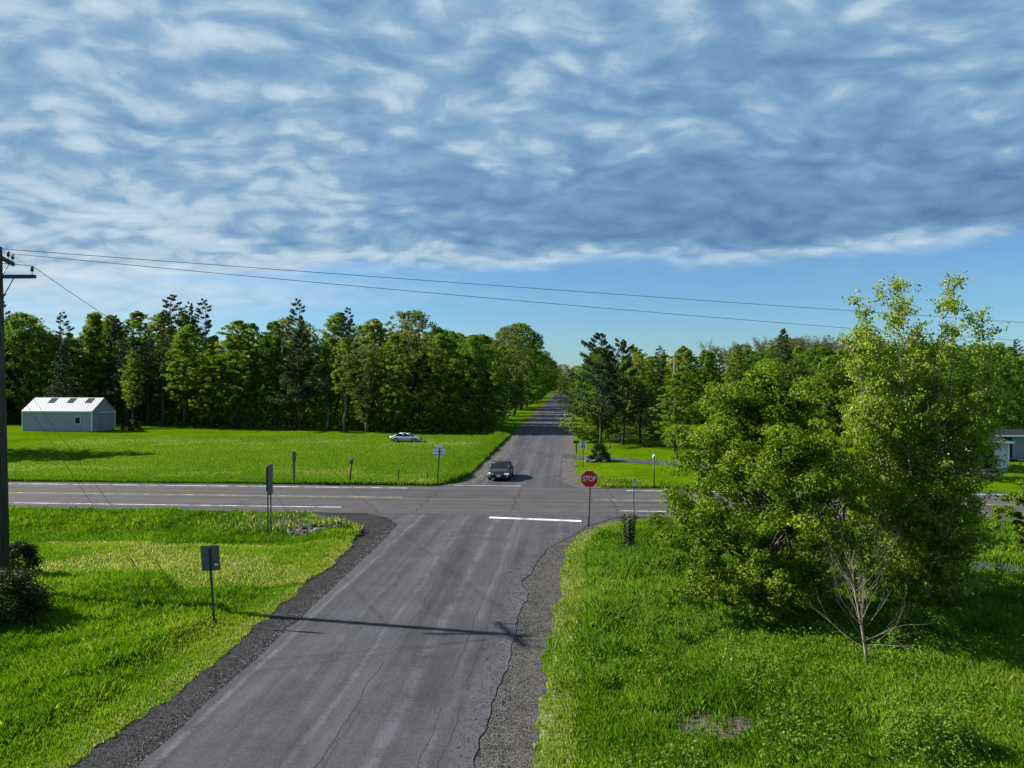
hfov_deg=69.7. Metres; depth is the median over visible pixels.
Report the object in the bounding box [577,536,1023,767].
weeds
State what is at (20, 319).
broadleaf tree
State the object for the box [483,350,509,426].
broadleaf tree
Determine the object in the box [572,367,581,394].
broadleaf tree
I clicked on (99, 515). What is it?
guy wire
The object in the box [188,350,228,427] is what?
broadleaf tree
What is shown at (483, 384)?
pine tree
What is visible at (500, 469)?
car
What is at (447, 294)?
power line
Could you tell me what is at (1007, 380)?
broadleaf tree
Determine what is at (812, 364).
broadleaf tree
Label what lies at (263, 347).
broadleaf tree
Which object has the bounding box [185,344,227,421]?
broadleaf tree
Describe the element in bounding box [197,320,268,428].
broadleaf tree
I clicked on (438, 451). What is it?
stop sign
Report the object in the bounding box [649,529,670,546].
bramble bush
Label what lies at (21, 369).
pine tree
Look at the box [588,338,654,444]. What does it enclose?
pine tree
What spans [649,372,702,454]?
broadleaf tree
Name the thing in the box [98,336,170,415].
broadleaf tree
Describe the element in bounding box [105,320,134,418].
pine tree
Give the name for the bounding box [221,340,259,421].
broadleaf tree
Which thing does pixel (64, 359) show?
spruce tree
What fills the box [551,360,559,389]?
broadleaf tree
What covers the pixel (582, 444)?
speed limit sign
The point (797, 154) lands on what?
sky
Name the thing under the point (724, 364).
bare tree
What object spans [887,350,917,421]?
broadleaf tree
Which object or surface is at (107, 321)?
broadleaf tree
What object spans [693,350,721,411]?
broadleaf tree
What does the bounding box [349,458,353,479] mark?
wooden post
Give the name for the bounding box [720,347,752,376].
broadleaf tree
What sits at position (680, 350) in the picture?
broadleaf tree
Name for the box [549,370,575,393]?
undergrowth
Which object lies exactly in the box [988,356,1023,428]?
broadleaf tree
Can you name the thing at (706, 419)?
undergrowth
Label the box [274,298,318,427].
pine tree
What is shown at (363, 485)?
gravel shoulder
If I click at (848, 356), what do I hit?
broadleaf tree
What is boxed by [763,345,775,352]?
broadleaf tree
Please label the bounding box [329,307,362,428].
pine tree
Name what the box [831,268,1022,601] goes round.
aspen tree
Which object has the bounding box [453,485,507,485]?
stop line
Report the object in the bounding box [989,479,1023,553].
maple sapling
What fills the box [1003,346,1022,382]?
broadleaf tree
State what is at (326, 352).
broadleaf tree
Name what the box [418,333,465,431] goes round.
broadleaf tree
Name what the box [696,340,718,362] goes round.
bare tree
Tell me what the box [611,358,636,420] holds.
broadleaf tree
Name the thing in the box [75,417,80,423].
window
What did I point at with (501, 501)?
road
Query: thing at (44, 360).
broadleaf tree
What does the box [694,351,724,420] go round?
broadleaf tree
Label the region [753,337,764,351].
bare tree
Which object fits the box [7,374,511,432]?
undergrowth
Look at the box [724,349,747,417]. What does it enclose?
broadleaf tree
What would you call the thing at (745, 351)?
broadleaf tree
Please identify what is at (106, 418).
sliding door
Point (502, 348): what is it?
broadleaf tree
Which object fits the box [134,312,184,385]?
broadleaf tree
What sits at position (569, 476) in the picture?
gravel shoulder
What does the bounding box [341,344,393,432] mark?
broadleaf tree
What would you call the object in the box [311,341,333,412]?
broadleaf tree
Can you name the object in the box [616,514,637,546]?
tree stump
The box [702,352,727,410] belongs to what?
broadleaf tree
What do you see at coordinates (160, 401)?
broadleaf tree
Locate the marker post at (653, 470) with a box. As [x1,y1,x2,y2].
[653,454,654,487]
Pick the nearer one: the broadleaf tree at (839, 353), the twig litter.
the twig litter
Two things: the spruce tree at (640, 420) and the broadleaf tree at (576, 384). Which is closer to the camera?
the spruce tree at (640, 420)
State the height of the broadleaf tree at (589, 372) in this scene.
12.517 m
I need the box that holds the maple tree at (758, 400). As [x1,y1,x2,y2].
[644,358,891,623]
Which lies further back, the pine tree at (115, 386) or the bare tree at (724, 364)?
the bare tree at (724, 364)
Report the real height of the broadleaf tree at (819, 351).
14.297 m
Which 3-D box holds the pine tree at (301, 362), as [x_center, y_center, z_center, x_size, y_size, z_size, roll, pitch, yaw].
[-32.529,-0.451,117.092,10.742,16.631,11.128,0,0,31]
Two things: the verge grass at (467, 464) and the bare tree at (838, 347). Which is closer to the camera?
the verge grass at (467, 464)
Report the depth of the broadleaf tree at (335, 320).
128.63 m
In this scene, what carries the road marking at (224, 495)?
on the road at (501, 501)
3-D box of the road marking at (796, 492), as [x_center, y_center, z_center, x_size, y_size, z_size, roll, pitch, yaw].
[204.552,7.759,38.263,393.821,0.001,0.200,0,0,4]
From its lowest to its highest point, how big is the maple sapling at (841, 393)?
9.333 m
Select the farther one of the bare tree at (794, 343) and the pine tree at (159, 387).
the bare tree at (794, 343)
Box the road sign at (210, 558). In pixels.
[200,545,219,622]
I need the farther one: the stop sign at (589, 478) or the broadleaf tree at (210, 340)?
the broadleaf tree at (210, 340)
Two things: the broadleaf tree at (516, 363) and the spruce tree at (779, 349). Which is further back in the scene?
the broadleaf tree at (516, 363)
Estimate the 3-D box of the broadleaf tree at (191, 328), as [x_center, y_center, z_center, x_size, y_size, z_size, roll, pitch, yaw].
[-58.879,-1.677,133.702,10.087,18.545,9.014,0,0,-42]
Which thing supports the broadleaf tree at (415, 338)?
on the ground at (516, 421)
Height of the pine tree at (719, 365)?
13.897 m
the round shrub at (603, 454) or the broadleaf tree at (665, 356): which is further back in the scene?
the broadleaf tree at (665, 356)
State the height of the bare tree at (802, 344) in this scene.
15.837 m
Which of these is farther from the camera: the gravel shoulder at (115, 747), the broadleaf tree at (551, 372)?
the broadleaf tree at (551, 372)
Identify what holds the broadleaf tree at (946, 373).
on the ground at (516, 421)
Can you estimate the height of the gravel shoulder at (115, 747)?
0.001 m
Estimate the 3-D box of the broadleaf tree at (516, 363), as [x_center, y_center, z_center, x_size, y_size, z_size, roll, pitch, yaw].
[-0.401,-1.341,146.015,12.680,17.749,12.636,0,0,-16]
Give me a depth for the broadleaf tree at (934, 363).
109.06 m
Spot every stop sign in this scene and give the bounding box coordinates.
[433,445,444,485]
[581,470,597,526]
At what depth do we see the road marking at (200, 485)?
55.51 m
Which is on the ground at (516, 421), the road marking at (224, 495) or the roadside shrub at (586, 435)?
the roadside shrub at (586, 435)
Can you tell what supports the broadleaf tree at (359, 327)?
on the ground at (516, 421)
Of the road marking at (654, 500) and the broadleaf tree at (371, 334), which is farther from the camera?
the broadleaf tree at (371, 334)
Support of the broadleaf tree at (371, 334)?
on the ground at (516, 421)
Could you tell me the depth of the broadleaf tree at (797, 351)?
144.90 m
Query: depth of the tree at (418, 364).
116.49 m
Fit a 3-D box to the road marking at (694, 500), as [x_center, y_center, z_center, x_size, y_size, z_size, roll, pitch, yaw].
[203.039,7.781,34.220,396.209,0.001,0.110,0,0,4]
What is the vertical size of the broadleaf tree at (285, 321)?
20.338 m
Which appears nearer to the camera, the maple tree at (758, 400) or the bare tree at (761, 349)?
the maple tree at (758, 400)
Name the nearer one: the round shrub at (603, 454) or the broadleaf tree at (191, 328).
the round shrub at (603, 454)
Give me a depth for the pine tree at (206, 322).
145.84 m
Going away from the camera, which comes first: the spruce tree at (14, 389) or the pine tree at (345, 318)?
the pine tree at (345, 318)
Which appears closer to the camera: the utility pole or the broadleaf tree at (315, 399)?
the utility pole
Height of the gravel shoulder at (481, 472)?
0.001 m
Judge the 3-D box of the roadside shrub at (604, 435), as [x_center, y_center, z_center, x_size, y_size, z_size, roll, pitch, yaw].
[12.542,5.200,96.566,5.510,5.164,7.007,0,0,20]
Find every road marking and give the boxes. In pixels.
[8,483,379,487]
[9,502,314,506]
[19,492,370,496]
[58,493,401,497]
[597,499,1021,504]
[626,490,1006,494]
[633,500,983,504]
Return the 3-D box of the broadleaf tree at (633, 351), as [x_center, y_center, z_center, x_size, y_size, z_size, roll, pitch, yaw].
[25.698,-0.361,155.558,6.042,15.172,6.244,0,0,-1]
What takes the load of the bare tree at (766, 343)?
on the ground at (516, 421)
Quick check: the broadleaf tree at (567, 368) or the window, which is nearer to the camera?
the window
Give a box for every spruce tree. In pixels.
[5,353,18,421]
[43,344,83,397]
[129,338,173,422]
[608,381,667,445]
[769,328,805,422]
[800,357,838,423]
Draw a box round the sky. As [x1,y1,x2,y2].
[0,0,1023,380]
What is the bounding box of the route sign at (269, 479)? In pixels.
[266,463,272,535]
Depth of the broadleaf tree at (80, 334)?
159.58 m
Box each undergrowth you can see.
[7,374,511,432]
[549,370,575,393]
[582,385,1023,425]
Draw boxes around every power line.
[4,319,150,358]
[6,249,1023,322]
[13,253,1019,340]
[34,267,218,365]
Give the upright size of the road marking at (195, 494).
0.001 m
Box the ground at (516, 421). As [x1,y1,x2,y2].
[0,371,1023,767]
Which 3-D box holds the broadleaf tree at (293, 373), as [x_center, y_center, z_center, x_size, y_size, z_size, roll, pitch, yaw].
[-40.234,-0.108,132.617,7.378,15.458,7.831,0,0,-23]
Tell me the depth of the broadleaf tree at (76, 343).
138.62 m
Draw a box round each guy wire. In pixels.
[4,359,184,600]
[5,372,159,602]
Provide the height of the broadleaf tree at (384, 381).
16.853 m
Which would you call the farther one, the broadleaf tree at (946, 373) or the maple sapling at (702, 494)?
the broadleaf tree at (946, 373)
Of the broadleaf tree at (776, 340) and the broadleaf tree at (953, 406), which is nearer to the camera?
the broadleaf tree at (953, 406)
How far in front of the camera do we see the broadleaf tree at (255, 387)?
123.00 m
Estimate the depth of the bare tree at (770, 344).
213.67 m
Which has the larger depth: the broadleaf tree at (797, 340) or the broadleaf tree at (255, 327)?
the broadleaf tree at (797, 340)
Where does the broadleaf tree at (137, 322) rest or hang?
on the ground at (516, 421)
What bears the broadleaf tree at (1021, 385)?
on the ground at (516, 421)
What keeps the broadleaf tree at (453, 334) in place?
on the ground at (516, 421)
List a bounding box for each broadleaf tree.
[4,311,64,422]
[4,324,32,418]
[5,341,36,412]
[17,328,60,404]
[26,333,74,392]
[40,336,99,397]
[61,312,119,400]
[74,334,111,397]
[76,312,106,375]
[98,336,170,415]
[99,315,128,402]
[112,310,155,400]
[118,351,150,425]
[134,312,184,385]
[145,339,181,419]
[156,312,201,413]
[160,330,211,427]
[164,324,214,423]
[175,347,203,419]
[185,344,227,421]
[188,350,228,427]
[194,336,216,404]
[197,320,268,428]
[207,332,249,427]
[217,356,241,419]
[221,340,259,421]
[235,352,270,428]
[239,323,269,425]
[244,335,274,417]
[250,320,296,426]
[257,335,292,428]
[258,315,323,417]
[281,341,308,423]
[286,328,320,425]
[294,343,324,421]
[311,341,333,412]
[314,347,340,430]
[315,337,345,423]
[316,312,356,423]
[330,337,361,431]
[333,324,387,414]
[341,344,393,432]
[348,319,391,428]
[355,337,371,381]
[367,333,417,432]
[372,309,440,429]
[375,331,408,426]
[383,338,411,426]
[392,324,431,425]
[400,330,430,426]
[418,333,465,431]
[420,326,460,425]
[422,328,461,409]
[435,338,463,430]
[436,330,465,427]
[441,334,515,432]
[455,339,476,412]
[455,349,477,409]
[456,332,477,366]
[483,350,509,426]
[489,332,534,419]
[491,326,538,414]
[492,322,549,409]
[492,345,515,421]
[504,355,549,406]
[522,349,552,404]
[539,350,553,399]
[539,356,556,397]
[539,359,551,397]
[544,355,556,396]
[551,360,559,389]
[555,364,571,389]
[568,365,580,387]
[570,369,581,402]
[572,357,622,418]
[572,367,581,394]
[578,350,624,403]
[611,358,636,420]
[618,351,657,435]
[621,346,642,390]
[634,355,671,411]
[640,359,664,420]
[643,390,672,446]
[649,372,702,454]
[656,352,675,389]
[662,354,690,419]
[663,346,699,408]
[671,350,707,406]
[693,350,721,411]
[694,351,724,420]
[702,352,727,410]
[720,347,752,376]
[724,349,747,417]
[727,352,786,422]
[730,348,754,373]
[759,337,795,352]
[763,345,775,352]
[770,345,793,382]
[785,359,809,395]
[789,338,810,353]
[790,346,811,398]
[792,346,849,417]
[806,343,833,354]
[806,357,840,388]
[831,348,849,418]
[841,352,862,382]
[842,356,891,416]
[873,338,887,348]
[877,346,960,423]
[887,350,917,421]
[919,351,968,412]
[929,404,989,475]
[940,344,1023,428]
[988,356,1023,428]
[991,342,1019,415]
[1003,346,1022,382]
[1012,353,1023,412]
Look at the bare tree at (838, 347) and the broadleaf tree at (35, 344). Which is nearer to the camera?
the broadleaf tree at (35, 344)
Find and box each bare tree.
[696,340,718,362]
[718,341,744,371]
[743,341,761,368]
[750,342,769,360]
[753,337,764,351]
[757,335,778,359]
[765,338,791,351]
[782,337,800,356]
[792,335,814,358]
[801,335,819,349]
[805,335,835,361]
[813,335,838,349]
[832,340,854,352]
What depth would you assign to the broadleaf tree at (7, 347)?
146.63 m
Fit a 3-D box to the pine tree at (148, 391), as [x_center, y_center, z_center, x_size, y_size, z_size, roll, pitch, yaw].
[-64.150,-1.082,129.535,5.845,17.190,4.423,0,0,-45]
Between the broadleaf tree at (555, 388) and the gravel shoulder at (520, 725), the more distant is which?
the broadleaf tree at (555, 388)
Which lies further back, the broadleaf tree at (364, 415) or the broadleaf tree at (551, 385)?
the broadleaf tree at (551, 385)
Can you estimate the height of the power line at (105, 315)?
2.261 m
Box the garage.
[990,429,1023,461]
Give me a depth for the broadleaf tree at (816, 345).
219.19 m
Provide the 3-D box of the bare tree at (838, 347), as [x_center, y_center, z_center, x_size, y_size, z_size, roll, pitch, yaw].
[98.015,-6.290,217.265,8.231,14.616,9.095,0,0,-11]
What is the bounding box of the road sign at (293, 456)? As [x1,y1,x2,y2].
[292,451,295,481]
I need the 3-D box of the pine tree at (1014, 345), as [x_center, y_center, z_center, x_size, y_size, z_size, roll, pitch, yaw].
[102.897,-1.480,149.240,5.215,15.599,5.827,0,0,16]
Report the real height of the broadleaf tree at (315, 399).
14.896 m
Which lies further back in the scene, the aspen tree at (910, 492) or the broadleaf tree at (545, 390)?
the broadleaf tree at (545, 390)
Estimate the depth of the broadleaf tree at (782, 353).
135.69 m
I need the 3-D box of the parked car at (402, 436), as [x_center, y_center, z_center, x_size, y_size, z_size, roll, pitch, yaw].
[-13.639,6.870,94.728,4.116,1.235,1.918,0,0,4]
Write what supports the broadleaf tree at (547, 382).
on the ground at (516, 421)
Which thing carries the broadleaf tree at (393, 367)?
on the ground at (516, 421)
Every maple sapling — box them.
[666,469,742,589]
[763,355,897,584]
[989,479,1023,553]
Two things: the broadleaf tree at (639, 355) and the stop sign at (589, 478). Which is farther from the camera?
the broadleaf tree at (639, 355)
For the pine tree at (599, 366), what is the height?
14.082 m
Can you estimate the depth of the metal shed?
114.38 m
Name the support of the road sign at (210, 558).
on the ground at (516, 421)
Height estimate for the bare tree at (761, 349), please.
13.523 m
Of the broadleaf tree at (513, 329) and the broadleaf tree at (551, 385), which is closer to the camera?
the broadleaf tree at (513, 329)
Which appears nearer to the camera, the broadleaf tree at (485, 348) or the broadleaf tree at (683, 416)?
the broadleaf tree at (683, 416)
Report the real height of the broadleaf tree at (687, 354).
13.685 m
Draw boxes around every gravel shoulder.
[8,481,1008,520]
[68,514,397,767]
[438,393,555,485]
[474,518,648,767]
[561,393,600,487]
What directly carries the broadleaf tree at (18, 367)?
on the ground at (516, 421)
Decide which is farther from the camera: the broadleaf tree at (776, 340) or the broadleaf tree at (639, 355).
the broadleaf tree at (776, 340)
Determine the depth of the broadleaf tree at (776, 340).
219.95 m
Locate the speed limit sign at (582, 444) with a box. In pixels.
[580,441,585,449]
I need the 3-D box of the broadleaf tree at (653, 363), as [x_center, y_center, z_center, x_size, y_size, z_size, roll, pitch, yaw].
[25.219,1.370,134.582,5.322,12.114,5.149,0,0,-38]
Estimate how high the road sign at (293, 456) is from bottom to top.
2.625 m
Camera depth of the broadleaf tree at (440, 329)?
125.48 m
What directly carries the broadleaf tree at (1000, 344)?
on the ground at (516, 421)
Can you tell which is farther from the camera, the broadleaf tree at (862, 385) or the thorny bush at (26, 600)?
the broadleaf tree at (862, 385)
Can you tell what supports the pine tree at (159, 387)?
on the ground at (516, 421)
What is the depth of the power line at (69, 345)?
48.72 m
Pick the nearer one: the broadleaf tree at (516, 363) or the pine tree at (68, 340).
the pine tree at (68, 340)
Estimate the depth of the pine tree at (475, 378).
119.82 m
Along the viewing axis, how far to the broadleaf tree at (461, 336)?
180.43 m
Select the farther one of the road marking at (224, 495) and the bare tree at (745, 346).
the bare tree at (745, 346)
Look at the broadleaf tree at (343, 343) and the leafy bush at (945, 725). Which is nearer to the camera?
the leafy bush at (945, 725)
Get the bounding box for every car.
[389,432,422,442]
[487,461,513,479]
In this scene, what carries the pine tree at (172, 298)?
on the ground at (516, 421)
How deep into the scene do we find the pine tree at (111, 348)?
132.50 m
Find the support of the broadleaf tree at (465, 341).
on the ground at (516, 421)
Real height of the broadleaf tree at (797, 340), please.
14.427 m
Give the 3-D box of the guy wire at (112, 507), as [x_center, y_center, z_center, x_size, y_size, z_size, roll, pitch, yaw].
[-15.088,3.484,26.475,7.701,9.264,0.026,0,0,10]
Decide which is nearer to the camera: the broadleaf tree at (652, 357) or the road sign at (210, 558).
the road sign at (210, 558)
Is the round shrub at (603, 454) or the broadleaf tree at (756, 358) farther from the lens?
the broadleaf tree at (756, 358)
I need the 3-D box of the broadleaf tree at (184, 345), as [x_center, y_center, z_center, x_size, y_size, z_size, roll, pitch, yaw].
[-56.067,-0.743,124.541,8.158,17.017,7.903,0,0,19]
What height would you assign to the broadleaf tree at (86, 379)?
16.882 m
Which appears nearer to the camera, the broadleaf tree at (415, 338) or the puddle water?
the puddle water
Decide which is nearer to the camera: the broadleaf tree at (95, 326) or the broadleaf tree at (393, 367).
the broadleaf tree at (393, 367)
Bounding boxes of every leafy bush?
[867,626,912,653]
[873,695,1002,767]
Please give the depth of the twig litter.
17.31 m
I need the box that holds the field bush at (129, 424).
[121,419,141,429]
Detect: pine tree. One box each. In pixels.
[3,294,13,386]
[6,318,33,392]
[44,311,81,395]
[102,315,131,421]
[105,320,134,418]
[107,322,148,420]
[134,329,165,424]
[145,294,192,414]
[150,311,182,425]
[176,301,198,341]
[185,298,216,411]
[266,329,340,430]
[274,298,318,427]
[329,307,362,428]
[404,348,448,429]
[454,342,499,418]
[456,345,496,408]
[554,332,623,443]
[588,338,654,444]
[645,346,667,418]
[707,348,727,399]
[845,358,860,389]
[1012,339,1023,356]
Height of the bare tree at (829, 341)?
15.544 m
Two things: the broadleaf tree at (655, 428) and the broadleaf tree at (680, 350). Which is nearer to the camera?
the broadleaf tree at (655, 428)
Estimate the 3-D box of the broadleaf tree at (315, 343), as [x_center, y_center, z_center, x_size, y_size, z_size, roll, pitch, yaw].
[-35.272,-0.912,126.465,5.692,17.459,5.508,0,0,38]
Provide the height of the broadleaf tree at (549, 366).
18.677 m
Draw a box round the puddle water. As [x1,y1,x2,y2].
[961,562,1023,571]
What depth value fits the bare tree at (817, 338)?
233.90 m
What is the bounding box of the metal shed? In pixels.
[21,398,115,431]
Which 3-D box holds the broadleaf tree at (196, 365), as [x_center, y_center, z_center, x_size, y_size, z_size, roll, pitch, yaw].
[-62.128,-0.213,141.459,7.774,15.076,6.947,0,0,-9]
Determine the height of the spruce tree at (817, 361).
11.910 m
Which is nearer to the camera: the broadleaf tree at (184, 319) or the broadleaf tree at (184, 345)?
the broadleaf tree at (184, 345)
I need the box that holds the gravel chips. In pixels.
[106,524,594,767]
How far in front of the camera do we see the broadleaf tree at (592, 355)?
140.30 m
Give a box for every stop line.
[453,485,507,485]
[489,517,580,521]
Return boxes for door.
[101,413,111,430]
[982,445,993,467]
[1002,437,1011,456]
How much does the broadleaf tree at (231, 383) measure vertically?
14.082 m
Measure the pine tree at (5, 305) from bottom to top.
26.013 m
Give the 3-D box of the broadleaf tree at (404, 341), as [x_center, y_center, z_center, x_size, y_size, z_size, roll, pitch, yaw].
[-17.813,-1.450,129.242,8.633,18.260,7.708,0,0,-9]
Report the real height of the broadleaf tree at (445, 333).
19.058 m
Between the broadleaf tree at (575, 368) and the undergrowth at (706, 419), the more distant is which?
the broadleaf tree at (575, 368)
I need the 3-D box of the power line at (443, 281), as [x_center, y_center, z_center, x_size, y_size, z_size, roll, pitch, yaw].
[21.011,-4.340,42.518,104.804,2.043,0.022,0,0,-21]
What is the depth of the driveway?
72.47 m
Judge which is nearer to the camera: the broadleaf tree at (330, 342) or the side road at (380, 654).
the side road at (380, 654)
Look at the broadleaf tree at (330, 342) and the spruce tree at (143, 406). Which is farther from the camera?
the spruce tree at (143, 406)
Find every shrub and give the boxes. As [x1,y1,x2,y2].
[555,389,620,441]
[587,404,626,441]
[587,443,610,461]
[868,603,969,646]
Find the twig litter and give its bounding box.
[676,708,769,730]
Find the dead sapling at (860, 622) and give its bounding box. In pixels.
[792,498,951,664]
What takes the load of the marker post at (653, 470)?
on the ground at (516, 421)
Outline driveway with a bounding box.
[563,453,1006,476]
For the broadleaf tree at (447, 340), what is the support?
on the ground at (516, 421)
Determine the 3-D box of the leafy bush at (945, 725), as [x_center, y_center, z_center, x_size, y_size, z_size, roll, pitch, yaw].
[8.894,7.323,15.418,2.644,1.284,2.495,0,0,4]
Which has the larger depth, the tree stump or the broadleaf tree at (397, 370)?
the broadleaf tree at (397, 370)
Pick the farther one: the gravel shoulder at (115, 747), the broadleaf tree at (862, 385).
the broadleaf tree at (862, 385)
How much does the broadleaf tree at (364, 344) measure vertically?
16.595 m
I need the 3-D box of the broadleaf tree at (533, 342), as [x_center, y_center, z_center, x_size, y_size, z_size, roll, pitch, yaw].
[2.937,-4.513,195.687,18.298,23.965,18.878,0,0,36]
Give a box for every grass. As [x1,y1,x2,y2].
[7,434,487,485]
[425,429,513,483]
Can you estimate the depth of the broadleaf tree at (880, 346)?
212.89 m
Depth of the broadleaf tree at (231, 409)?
123.61 m
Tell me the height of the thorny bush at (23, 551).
1.759 m
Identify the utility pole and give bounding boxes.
[0,247,35,573]
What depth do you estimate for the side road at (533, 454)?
77.77 m
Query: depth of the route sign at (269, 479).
39.67 m
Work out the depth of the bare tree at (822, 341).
220.45 m
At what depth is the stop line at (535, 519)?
42.00 m
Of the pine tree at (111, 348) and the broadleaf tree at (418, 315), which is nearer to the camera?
the broadleaf tree at (418, 315)
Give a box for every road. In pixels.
[8,482,1023,521]
[137,513,615,767]
[442,393,581,487]
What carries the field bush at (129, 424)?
on the ground at (516, 421)
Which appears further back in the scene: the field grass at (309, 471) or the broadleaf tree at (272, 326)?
the broadleaf tree at (272, 326)
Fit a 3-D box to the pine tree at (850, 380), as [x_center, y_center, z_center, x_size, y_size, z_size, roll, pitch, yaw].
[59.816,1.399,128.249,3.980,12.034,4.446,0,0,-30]
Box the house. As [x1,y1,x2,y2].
[934,434,1014,472]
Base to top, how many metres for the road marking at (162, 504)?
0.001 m
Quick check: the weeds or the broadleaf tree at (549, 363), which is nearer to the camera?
the weeds
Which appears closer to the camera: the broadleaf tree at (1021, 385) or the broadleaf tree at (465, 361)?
the broadleaf tree at (1021, 385)
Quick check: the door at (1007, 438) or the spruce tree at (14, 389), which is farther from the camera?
the spruce tree at (14, 389)
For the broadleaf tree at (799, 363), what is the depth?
128.79 m
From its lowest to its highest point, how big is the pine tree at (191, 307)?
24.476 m
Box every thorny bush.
[0,566,58,636]
[10,538,44,573]
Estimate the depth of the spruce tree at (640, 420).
89.68 m
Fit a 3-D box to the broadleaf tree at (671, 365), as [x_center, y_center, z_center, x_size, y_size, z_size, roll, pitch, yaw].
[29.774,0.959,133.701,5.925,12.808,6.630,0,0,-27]
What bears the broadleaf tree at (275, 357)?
on the ground at (516, 421)
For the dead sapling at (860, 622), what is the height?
4.995 m
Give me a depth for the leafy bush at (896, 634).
21.41 m
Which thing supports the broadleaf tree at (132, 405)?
on the ground at (516, 421)
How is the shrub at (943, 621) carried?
on the ground at (516, 421)
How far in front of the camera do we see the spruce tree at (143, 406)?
135.29 m
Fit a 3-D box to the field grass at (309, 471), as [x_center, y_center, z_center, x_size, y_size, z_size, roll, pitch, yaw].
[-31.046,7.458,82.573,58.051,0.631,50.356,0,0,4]

